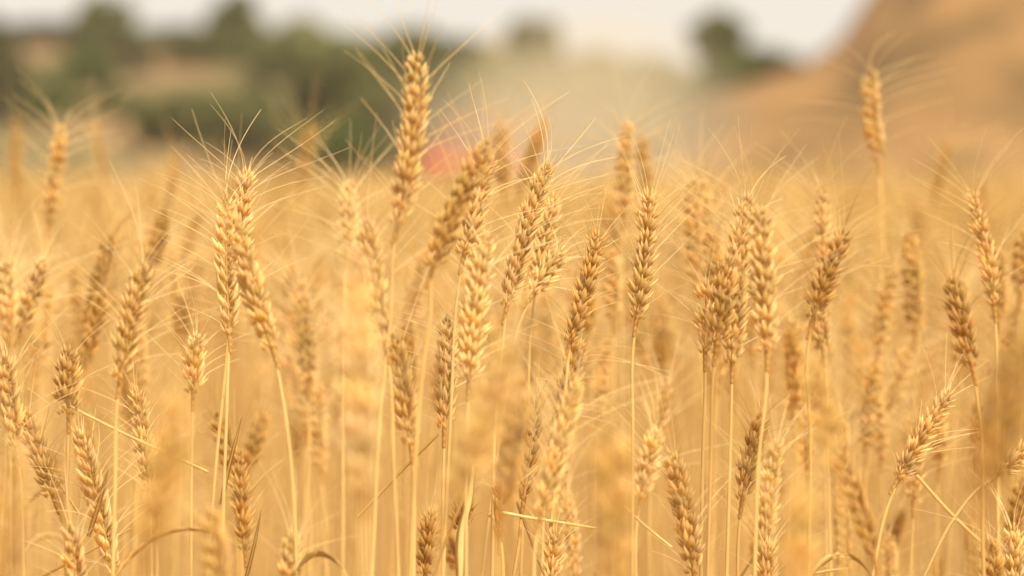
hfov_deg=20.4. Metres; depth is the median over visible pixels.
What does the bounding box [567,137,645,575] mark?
wheat stalk
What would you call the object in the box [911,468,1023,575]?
wheat stalk
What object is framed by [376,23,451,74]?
tree
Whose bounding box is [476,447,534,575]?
wheat stalk
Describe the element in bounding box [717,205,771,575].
wheat stalk
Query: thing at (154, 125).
bush
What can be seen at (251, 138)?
bush
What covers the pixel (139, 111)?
bush
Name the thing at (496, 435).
wheat stalk
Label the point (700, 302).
wheat stalk
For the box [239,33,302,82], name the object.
tree
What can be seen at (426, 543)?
wheat stalk
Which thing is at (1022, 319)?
wheat stalk
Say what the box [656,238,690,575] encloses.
wheat stalk
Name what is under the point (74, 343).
wheat stalk
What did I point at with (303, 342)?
wheat stalk
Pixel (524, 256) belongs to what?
wheat stalk
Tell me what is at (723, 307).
wheat stalk
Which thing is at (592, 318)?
wheat stalk
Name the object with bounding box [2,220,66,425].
wheat stalk
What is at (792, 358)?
wheat stalk
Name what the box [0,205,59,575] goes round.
wheat stalk
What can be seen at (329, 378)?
wheat stalk
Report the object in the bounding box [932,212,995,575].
wheat stalk
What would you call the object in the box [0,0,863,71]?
sky
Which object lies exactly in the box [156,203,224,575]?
wheat stalk
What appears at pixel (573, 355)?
wheat stalk
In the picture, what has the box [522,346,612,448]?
wheat stalk
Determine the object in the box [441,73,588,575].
wheat stalk
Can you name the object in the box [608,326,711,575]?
wheat stalk
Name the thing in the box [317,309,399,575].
wheat stalk
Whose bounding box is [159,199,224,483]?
wheat stalk
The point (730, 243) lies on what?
wheat stalk
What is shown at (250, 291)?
wheat stalk
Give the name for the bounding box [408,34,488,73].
tree
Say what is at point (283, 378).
wheat stalk
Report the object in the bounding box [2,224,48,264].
wheat stalk
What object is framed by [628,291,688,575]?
wheat stalk
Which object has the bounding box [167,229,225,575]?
wheat stalk
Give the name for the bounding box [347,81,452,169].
tree
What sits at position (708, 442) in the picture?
wheat stalk
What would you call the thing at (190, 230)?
wheat stalk
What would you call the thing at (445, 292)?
wheat stalk
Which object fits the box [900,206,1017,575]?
wheat stalk
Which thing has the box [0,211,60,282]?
wheat stalk
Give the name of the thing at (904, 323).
wheat stalk
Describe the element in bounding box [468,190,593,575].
wheat stalk
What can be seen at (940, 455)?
wheat stalk
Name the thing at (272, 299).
wheat stalk
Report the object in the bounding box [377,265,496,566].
wheat stalk
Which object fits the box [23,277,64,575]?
wheat stalk
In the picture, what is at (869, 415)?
wheat stalk
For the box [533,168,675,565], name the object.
wheat stalk
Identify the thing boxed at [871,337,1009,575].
wheat stalk
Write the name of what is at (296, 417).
wheat stalk
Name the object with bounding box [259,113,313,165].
bush
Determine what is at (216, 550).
wheat stalk
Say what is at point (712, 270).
wheat stalk
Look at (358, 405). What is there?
wheat stalk
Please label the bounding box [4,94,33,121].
bush
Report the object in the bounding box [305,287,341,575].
wheat stalk
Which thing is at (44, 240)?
wheat stalk
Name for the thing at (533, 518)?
broken straw
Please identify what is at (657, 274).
wheat stalk
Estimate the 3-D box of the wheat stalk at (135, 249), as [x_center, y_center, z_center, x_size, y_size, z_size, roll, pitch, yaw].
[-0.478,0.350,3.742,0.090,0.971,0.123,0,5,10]
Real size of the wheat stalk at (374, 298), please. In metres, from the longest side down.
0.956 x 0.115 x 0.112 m
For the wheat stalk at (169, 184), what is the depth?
3.60 m
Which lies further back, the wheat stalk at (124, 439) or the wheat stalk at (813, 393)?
the wheat stalk at (124, 439)
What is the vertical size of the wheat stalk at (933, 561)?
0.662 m
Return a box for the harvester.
[419,122,549,187]
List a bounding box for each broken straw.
[37,445,79,514]
[42,528,130,575]
[65,403,206,472]
[357,433,438,517]
[432,502,462,575]
[488,512,596,528]
[630,511,672,548]
[915,474,987,550]
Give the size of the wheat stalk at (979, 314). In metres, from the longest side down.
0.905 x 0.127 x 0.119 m
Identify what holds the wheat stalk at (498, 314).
on the ground
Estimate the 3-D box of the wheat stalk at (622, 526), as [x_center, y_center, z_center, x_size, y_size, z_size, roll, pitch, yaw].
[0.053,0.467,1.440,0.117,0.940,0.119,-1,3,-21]
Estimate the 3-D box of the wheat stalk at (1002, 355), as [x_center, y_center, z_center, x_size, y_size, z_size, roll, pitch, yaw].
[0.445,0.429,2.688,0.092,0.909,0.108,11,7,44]
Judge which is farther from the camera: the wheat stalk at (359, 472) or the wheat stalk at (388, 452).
the wheat stalk at (388, 452)
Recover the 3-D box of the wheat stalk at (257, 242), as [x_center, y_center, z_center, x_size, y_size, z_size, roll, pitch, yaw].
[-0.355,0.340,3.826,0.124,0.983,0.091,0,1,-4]
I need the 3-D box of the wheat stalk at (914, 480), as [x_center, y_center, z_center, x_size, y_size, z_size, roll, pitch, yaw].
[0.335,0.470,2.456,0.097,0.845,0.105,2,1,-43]
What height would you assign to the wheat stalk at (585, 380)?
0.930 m
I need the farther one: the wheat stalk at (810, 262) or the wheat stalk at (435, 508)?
the wheat stalk at (810, 262)
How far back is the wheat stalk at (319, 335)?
3.11 m
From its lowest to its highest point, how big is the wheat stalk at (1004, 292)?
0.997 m
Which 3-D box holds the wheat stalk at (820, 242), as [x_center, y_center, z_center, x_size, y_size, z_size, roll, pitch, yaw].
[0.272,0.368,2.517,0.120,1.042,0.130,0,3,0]
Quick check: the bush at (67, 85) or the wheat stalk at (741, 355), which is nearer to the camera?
the wheat stalk at (741, 355)
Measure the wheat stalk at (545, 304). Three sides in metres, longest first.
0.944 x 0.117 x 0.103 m
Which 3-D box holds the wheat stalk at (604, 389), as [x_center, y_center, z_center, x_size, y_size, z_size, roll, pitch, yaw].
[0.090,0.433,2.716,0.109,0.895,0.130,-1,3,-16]
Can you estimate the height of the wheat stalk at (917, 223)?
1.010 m
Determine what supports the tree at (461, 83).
on the hillside
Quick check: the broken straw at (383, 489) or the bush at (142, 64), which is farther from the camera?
the bush at (142, 64)
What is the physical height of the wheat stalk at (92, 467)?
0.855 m
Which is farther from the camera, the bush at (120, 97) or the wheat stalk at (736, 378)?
the bush at (120, 97)
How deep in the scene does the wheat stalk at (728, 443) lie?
3.50 m
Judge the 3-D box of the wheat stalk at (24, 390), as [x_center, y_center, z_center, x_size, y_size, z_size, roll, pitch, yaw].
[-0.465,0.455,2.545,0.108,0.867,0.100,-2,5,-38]
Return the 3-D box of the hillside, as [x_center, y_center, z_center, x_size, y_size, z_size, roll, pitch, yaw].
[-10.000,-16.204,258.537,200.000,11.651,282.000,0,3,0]
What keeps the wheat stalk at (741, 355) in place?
on the ground
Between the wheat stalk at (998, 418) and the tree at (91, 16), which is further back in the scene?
the tree at (91, 16)
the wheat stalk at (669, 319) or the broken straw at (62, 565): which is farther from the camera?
the wheat stalk at (669, 319)
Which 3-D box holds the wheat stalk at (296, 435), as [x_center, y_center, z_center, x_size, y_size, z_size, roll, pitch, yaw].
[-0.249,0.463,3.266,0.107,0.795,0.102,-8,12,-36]
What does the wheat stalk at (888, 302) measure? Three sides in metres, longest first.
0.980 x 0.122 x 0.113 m
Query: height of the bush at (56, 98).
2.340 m
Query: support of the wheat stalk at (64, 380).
on the ground
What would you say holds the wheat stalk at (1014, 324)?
on the ground
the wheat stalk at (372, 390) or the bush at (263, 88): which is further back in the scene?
the bush at (263, 88)
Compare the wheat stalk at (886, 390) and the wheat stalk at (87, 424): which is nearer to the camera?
the wheat stalk at (87, 424)
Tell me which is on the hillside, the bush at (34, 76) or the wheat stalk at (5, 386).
the bush at (34, 76)
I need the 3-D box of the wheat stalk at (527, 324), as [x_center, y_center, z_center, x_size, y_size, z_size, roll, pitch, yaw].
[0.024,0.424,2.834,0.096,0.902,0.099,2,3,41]
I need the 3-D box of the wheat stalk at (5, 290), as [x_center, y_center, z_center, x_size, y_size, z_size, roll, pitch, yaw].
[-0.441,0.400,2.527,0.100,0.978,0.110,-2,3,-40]
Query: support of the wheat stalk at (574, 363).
on the ground
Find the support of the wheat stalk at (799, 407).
on the ground
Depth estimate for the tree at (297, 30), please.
196.38 m
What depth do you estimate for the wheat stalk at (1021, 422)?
3.87 m
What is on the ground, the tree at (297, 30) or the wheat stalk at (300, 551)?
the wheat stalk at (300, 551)
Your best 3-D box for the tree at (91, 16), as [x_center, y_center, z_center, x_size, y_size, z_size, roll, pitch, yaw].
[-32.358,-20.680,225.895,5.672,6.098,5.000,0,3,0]
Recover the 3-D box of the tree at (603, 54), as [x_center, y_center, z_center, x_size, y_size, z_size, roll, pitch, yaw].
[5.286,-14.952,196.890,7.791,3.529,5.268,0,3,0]
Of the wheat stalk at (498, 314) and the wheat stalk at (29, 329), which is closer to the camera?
the wheat stalk at (29, 329)
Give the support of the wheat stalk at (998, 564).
on the ground
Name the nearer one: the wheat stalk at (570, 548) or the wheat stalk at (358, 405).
the wheat stalk at (358, 405)
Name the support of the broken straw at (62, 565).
attached to the wheat stalk at (92, 467)
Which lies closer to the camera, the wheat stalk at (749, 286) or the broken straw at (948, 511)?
the broken straw at (948, 511)
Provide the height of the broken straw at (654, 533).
0.031 m
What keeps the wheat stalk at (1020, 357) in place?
on the ground
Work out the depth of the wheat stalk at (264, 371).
3.16 m
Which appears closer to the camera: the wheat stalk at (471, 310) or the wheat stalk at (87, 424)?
the wheat stalk at (471, 310)
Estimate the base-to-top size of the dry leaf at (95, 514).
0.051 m
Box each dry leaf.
[87,470,107,536]
[220,417,241,504]
[245,509,261,575]
[455,465,474,575]
[516,501,543,575]
[741,541,764,575]
[811,567,850,573]
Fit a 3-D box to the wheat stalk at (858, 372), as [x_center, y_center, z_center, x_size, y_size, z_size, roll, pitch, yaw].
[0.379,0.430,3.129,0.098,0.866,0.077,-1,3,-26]
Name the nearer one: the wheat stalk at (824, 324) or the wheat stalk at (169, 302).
the wheat stalk at (824, 324)
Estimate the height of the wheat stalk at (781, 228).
1.005 m
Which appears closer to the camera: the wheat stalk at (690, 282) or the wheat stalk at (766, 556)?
the wheat stalk at (766, 556)
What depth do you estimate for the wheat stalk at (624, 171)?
2.68 m
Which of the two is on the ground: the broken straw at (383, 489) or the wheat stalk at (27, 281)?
the wheat stalk at (27, 281)
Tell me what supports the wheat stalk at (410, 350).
on the ground
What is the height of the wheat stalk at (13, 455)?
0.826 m
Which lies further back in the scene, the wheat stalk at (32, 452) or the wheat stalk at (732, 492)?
the wheat stalk at (732, 492)
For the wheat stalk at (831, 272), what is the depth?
2.07 m
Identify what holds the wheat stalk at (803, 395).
on the ground
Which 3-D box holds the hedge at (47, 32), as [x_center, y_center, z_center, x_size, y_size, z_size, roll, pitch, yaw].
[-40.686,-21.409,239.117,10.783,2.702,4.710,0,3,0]
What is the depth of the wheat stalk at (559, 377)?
2.65 m
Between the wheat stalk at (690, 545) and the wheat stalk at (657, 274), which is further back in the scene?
the wheat stalk at (657, 274)
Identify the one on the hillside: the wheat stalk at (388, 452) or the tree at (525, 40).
the tree at (525, 40)
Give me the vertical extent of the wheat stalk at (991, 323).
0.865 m
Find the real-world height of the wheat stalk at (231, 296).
1.041 m
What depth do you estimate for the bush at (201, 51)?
205.20 m
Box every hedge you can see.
[3,18,72,45]
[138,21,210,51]
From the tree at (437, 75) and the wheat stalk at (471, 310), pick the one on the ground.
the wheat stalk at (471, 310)
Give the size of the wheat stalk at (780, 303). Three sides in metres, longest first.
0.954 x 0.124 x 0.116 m
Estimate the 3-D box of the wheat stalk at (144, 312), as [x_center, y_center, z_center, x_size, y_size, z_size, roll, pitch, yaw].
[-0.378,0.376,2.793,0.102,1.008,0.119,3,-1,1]
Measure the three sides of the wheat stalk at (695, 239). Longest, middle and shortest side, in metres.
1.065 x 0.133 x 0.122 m
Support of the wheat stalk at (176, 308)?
on the ground
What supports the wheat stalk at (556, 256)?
on the ground
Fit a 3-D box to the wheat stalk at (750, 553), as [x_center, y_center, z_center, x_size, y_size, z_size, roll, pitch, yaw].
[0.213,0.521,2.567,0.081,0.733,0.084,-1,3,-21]
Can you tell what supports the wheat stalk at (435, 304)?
on the ground
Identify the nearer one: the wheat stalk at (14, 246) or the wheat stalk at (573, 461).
the wheat stalk at (573, 461)
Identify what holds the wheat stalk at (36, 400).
on the ground
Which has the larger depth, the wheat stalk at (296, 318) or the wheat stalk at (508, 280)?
the wheat stalk at (296, 318)
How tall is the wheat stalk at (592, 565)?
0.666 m
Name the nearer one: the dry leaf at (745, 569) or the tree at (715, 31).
the dry leaf at (745, 569)
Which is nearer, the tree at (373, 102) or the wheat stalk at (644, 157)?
the wheat stalk at (644, 157)
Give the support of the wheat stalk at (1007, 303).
on the ground
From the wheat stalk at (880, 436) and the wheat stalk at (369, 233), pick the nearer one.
the wheat stalk at (880, 436)
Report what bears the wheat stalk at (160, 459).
on the ground
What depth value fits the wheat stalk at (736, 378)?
3.08 m
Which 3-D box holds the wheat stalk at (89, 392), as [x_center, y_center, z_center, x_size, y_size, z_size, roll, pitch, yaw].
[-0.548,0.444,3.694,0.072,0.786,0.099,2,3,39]
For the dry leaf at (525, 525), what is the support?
attached to the wheat stalk at (590, 273)
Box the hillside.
[0,39,651,185]
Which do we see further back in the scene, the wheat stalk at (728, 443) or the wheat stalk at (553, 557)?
the wheat stalk at (728, 443)
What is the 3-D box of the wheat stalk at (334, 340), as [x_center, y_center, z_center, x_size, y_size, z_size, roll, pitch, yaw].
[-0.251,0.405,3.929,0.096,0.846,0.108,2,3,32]
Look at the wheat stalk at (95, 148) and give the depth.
3.50 m
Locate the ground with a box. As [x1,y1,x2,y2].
[0,186,1023,575]
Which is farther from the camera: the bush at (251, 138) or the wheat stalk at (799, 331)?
the bush at (251, 138)
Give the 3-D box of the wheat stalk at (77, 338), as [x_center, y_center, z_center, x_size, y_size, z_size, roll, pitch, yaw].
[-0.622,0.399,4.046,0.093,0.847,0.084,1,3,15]
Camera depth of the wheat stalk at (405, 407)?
2.06 m
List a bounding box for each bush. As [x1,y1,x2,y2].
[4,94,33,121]
[20,89,89,123]
[23,61,46,97]
[32,78,80,95]
[46,45,124,90]
[60,26,163,57]
[86,88,143,120]
[119,83,280,149]
[121,52,157,75]
[127,111,186,147]
[160,35,243,68]
[206,116,265,159]
[221,80,285,113]
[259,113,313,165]
[289,117,393,173]
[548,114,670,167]
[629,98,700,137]
[696,49,755,99]
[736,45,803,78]
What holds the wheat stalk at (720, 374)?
on the ground
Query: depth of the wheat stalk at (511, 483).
1.72 m
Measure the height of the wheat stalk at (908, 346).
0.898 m
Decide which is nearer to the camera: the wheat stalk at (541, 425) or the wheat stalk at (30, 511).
the wheat stalk at (30, 511)
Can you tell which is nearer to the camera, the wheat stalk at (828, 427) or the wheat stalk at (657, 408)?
the wheat stalk at (828, 427)
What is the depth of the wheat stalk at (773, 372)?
3.21 m
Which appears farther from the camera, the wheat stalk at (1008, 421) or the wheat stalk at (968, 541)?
the wheat stalk at (1008, 421)
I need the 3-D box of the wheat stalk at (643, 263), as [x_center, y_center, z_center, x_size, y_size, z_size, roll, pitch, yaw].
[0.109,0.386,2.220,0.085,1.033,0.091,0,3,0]
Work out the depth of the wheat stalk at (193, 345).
2.27 m
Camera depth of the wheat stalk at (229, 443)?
2.43 m
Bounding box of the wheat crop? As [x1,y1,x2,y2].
[0,123,1023,575]
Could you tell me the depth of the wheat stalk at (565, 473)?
2.69 m
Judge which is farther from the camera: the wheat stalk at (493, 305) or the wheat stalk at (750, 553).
the wheat stalk at (493, 305)
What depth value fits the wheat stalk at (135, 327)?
2.05 m
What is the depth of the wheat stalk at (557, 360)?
3.01 m
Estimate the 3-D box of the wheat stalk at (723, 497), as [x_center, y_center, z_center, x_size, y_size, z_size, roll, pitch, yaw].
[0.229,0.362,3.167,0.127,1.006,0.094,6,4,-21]
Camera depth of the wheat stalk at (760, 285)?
2.02 m
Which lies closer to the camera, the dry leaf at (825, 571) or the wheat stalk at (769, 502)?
the dry leaf at (825, 571)
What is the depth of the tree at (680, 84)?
147.08 m
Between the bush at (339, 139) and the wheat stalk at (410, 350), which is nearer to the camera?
the wheat stalk at (410, 350)
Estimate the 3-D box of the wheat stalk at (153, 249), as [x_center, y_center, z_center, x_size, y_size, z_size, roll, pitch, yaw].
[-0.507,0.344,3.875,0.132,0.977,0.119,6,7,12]
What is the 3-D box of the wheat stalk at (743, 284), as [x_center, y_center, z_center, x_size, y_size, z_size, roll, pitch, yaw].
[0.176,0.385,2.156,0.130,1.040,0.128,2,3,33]
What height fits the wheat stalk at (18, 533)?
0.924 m
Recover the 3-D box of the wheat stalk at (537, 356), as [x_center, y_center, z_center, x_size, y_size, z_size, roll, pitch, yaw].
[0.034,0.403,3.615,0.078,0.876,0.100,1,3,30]
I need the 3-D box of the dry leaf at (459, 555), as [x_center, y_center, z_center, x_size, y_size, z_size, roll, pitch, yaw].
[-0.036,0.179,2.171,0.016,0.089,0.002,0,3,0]
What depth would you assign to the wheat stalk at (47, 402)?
4.01 m
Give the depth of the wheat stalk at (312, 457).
2.95 m
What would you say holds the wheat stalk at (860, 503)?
on the ground
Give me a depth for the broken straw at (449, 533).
2.09 m
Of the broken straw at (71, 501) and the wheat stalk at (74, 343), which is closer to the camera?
the broken straw at (71, 501)
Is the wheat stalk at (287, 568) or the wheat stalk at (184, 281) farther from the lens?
the wheat stalk at (184, 281)
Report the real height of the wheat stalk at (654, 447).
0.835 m
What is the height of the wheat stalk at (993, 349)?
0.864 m
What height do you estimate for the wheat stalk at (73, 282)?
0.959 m
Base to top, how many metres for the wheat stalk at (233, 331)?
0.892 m
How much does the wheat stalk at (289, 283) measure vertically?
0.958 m
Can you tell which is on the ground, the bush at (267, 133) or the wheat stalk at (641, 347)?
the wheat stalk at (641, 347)
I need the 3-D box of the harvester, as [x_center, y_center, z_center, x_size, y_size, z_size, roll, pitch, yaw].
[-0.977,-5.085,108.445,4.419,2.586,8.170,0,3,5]
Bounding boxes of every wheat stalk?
[0,64,65,570]
[0,69,121,575]
[0,187,78,575]
[0,192,127,540]
[0,198,75,562]
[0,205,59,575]
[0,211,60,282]
[0,231,108,575]
[0,269,95,575]
[0,317,148,575]
[0,337,89,559]
[0,348,45,456]
[1,230,69,575]
[1,361,61,569]
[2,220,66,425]
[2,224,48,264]
[3,227,64,569]
[3,403,74,568]
[3,470,52,554]
[5,444,146,575]
[8,297,139,575]
[9,209,124,544]
[11,237,71,565]
[11,355,151,574]
[12,183,80,571]
[12,219,67,575]
[14,176,185,575]
[14,263,70,565]
[15,235,76,575]
[21,231,78,547]
[22,311,114,575]
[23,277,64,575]
[27,504,107,575]
[37,366,132,575]
[39,74,142,575]
[48,223,152,541]
[52,169,239,575]
[52,290,109,559]
[52,337,110,575]
[55,288,307,575]
[69,162,178,572]
[73,315,172,575]
[80,251,189,575]
[82,332,188,575]
[95,395,299,575]
[98,140,213,575]
[99,383,223,575]
[101,158,210,575]
[104,239,184,575]
[115,198,201,341]
[115,217,167,552]
[118,281,185,547]
[119,177,214,575]
[120,186,177,575]
[120,229,166,575]
[124,208,205,575]
[125,95,225,575]
[127,110,347,575]
[129,141,258,575]
[145,110,304,563]
[146,281,254,575]
[153,355,286,575]
[155,250,225,574]
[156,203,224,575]
[156,228,212,575]
[158,93,349,573]
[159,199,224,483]
[161,260,213,575]
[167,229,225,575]
[168,372,296,573]
[198,338,337,575]
[199,270,251,575]
[202,277,247,543]
[209,182,285,575]
[215,211,305,575]
[227,231,283,562]
[229,228,310,575]
[230,323,289,575]
[240,240,343,575]
[240,364,322,574]
[244,271,346,575]
[245,297,334,575]
[247,330,346,575]
[249,325,327,551]
[249,487,331,562]
[250,210,338,542]
[251,495,330,575]
[253,459,357,575]
[254,232,318,575]
[255,218,308,529]
[255,329,346,575]
[257,367,341,575]
[259,218,353,575]
[260,168,439,575]
[263,116,444,575]
[264,277,343,546]
[265,194,356,575]
[268,68,362,538]
[273,119,435,575]
[295,253,496,575]
[302,275,359,560]
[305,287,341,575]
[311,309,378,511]
[315,255,409,575]
[316,264,424,575]
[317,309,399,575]
[317,315,382,575]
[320,221,359,533]
[320,224,413,480]
[323,263,421,575]
[324,188,392,575]
[341,0,508,575]
[369,183,499,575]
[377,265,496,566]
[378,267,465,575]
[379,224,438,521]
[379,238,460,575]
[382,460,478,560]
[385,282,422,563]
[389,165,575,575]
[389,266,453,508]
[392,280,501,564]
[397,467,451,575]
[402,235,465,496]
[403,175,468,545]
[403,255,464,521]
[408,82,561,575]
[413,288,486,452]
[419,233,597,575]
[422,511,455,569]
[423,216,509,575]
[431,296,596,575]
[432,259,541,575]
[433,71,561,575]
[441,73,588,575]
[442,252,504,575]
[442,469,489,529]
[462,280,525,575]
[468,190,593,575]
[469,81,632,575]
[471,205,567,441]
[472,223,523,444]
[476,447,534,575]
[480,219,602,575]
[480,291,524,575]
[482,128,625,575]
[485,53,610,575]
[485,308,561,529]
[487,174,574,478]
[489,288,570,575]
[489,360,573,575]
[494,283,751,575]
[497,240,572,538]
[497,258,595,573]
[499,308,668,575]
[505,371,605,575]
[507,276,667,575]
[510,302,559,575]
[513,235,630,557]
[515,315,611,545]
[516,229,599,575]
[516,289,617,532]
[517,488,594,575]
[518,425,607,575]
[519,219,580,520]
[520,248,609,553]
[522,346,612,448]
[527,284,556,575]
[532,203,633,575]
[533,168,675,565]
[544,294,671,575]
[553,213,605,382]
[560,173,675,523]
[564,536,600,575]
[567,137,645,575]
[571,71,702,575]
[572,61,689,575]
[574,232,684,575]
[583,358,740,575]
[596,384,746,575]
[600,120,706,575]
[603,272,702,575]
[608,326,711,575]
[610,236,697,575]
[617,97,756,575]
[623,228,684,575]
[627,190,727,574]
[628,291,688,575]
[631,161,786,561]
[645,111,817,575]
[645,209,751,575]
[647,168,812,575]
[648,109,753,575]
[654,226,728,514]
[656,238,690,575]
[657,127,856,575]
[657,208,770,575]
[670,279,746,468]
[682,199,729,574]
[682,299,775,544]
[683,368,935,575]
[687,225,803,575]
[690,289,799,568]
[700,387,849,567]
[708,354,807,575]
[711,466,831,575]
[713,166,813,565]
[713,174,779,540]
[715,159,777,575]
[715,469,801,570]
[717,189,809,518]
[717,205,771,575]
[718,280,893,575]
[719,344,749,575]
[720,162,798,518]
[725,165,840,573]
[735,318,842,562]
[737,368,912,575]
[742,294,812,575]
[744,418,821,575]
[745,284,836,540]
[749,263,844,569]
[752,114,892,575]
[752,140,940,575]
[763,282,849,504]
[764,215,806,512]
[767,255,828,566]
[768,356,860,499]
[770,171,870,509]
[774,233,871,575]
[775,146,881,503]
[783,285,871,538]
[785,196,868,379]
[786,361,900,506]
[788,11,952,575]
[789,289,844,575]
[790,439,903,575]
[805,235,898,530]
[816,304,946,575]
[819,306,930,575]
[830,288,903,575]
[831,172,974,575]
[832,193,950,575]
[846,481,936,575]
[847,358,968,575]
[855,454,974,569]
[856,250,922,566]
[857,351,972,575]
[864,197,1019,575]
[866,278,988,575]
[868,82,1008,575]
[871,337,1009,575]
[880,346,976,575]
[883,156,964,570]
[885,223,955,574]
[885,299,974,573]
[894,133,1023,572]
[898,534,970,575]
[899,241,1023,575]
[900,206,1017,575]
[907,520,965,575]
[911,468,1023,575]
[918,222,979,575]
[919,165,1023,513]
[922,423,1023,575]
[923,341,1019,575]
[923,472,1008,575]
[926,271,1001,524]
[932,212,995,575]
[934,255,1023,497]
[941,132,1019,572]
[944,470,1023,575]
[951,238,1023,568]
[951,440,1023,544]
[956,220,1023,571]
[962,336,1022,513]
[970,285,1016,575]
[972,241,1023,363]
[975,284,1023,556]
[979,311,1023,384]
[983,187,1023,573]
[999,221,1023,545]
[999,341,1022,489]
[1003,174,1023,544]
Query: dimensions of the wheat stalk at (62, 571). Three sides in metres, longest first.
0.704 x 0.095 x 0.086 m
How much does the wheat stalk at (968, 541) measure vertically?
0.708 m
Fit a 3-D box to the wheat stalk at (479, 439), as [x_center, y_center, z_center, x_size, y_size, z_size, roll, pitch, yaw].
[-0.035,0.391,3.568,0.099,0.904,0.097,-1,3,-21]
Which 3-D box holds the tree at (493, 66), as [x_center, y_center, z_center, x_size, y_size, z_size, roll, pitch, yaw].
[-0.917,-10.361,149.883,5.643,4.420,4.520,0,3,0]
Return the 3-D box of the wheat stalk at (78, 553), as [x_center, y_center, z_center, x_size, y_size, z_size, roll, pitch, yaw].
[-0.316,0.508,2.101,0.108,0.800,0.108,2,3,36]
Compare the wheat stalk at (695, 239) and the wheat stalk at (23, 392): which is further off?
the wheat stalk at (23, 392)
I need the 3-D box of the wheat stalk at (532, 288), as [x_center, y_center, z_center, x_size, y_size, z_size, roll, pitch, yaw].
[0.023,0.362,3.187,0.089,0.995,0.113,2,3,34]
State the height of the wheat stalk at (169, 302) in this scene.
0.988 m
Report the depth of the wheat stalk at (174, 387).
3.97 m
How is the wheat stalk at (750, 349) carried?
on the ground
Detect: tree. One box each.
[0,21,30,123]
[69,0,139,37]
[203,0,266,43]
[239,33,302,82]
[250,14,326,44]
[277,39,406,122]
[301,29,412,80]
[321,88,403,169]
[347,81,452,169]
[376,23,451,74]
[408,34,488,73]
[412,63,458,90]
[437,71,536,153]
[448,50,537,79]
[503,17,569,66]
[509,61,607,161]
[558,47,627,69]
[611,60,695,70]
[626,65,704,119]
[685,7,751,58]
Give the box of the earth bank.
[632,0,1023,195]
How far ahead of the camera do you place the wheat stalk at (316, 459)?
2.87 m
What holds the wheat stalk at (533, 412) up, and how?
on the ground
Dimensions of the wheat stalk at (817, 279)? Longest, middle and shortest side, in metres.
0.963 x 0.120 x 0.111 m
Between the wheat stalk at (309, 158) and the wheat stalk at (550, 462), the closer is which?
the wheat stalk at (550, 462)
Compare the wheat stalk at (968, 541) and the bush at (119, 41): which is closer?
the wheat stalk at (968, 541)
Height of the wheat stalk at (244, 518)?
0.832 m
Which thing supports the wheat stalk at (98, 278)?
on the ground
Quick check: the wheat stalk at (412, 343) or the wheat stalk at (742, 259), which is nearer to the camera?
the wheat stalk at (412, 343)
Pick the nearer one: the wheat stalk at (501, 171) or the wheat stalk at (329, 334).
the wheat stalk at (501, 171)
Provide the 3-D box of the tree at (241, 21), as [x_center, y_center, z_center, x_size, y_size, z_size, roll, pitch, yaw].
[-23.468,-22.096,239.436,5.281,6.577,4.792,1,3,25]
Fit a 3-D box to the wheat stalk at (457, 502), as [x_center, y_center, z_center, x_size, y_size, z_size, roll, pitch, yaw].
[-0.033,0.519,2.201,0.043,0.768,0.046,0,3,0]
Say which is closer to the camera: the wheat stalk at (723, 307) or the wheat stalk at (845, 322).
the wheat stalk at (723, 307)
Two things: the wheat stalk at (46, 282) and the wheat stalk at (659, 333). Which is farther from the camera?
the wheat stalk at (46, 282)
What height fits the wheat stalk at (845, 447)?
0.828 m
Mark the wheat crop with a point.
(28, 193)
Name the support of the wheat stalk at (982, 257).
on the ground
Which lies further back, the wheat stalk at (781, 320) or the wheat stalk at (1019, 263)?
the wheat stalk at (781, 320)
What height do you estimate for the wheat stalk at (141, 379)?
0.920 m
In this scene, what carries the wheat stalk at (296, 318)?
on the ground
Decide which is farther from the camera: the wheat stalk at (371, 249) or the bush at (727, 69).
the bush at (727, 69)
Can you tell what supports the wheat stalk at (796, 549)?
on the ground
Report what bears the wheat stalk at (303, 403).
on the ground
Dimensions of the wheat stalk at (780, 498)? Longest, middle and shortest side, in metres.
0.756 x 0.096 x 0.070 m
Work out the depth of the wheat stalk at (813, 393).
2.81 m
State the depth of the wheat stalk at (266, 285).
3.43 m
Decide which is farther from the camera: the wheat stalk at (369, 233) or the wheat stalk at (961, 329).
the wheat stalk at (369, 233)
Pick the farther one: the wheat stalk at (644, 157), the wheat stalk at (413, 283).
the wheat stalk at (644, 157)
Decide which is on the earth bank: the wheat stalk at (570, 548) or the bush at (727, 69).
the bush at (727, 69)
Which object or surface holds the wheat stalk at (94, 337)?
on the ground
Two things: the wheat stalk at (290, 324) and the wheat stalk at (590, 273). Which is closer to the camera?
the wheat stalk at (590, 273)
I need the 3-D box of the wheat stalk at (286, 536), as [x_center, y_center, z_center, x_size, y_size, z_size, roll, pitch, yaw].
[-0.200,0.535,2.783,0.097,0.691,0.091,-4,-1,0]
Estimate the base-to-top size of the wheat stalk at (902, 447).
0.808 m

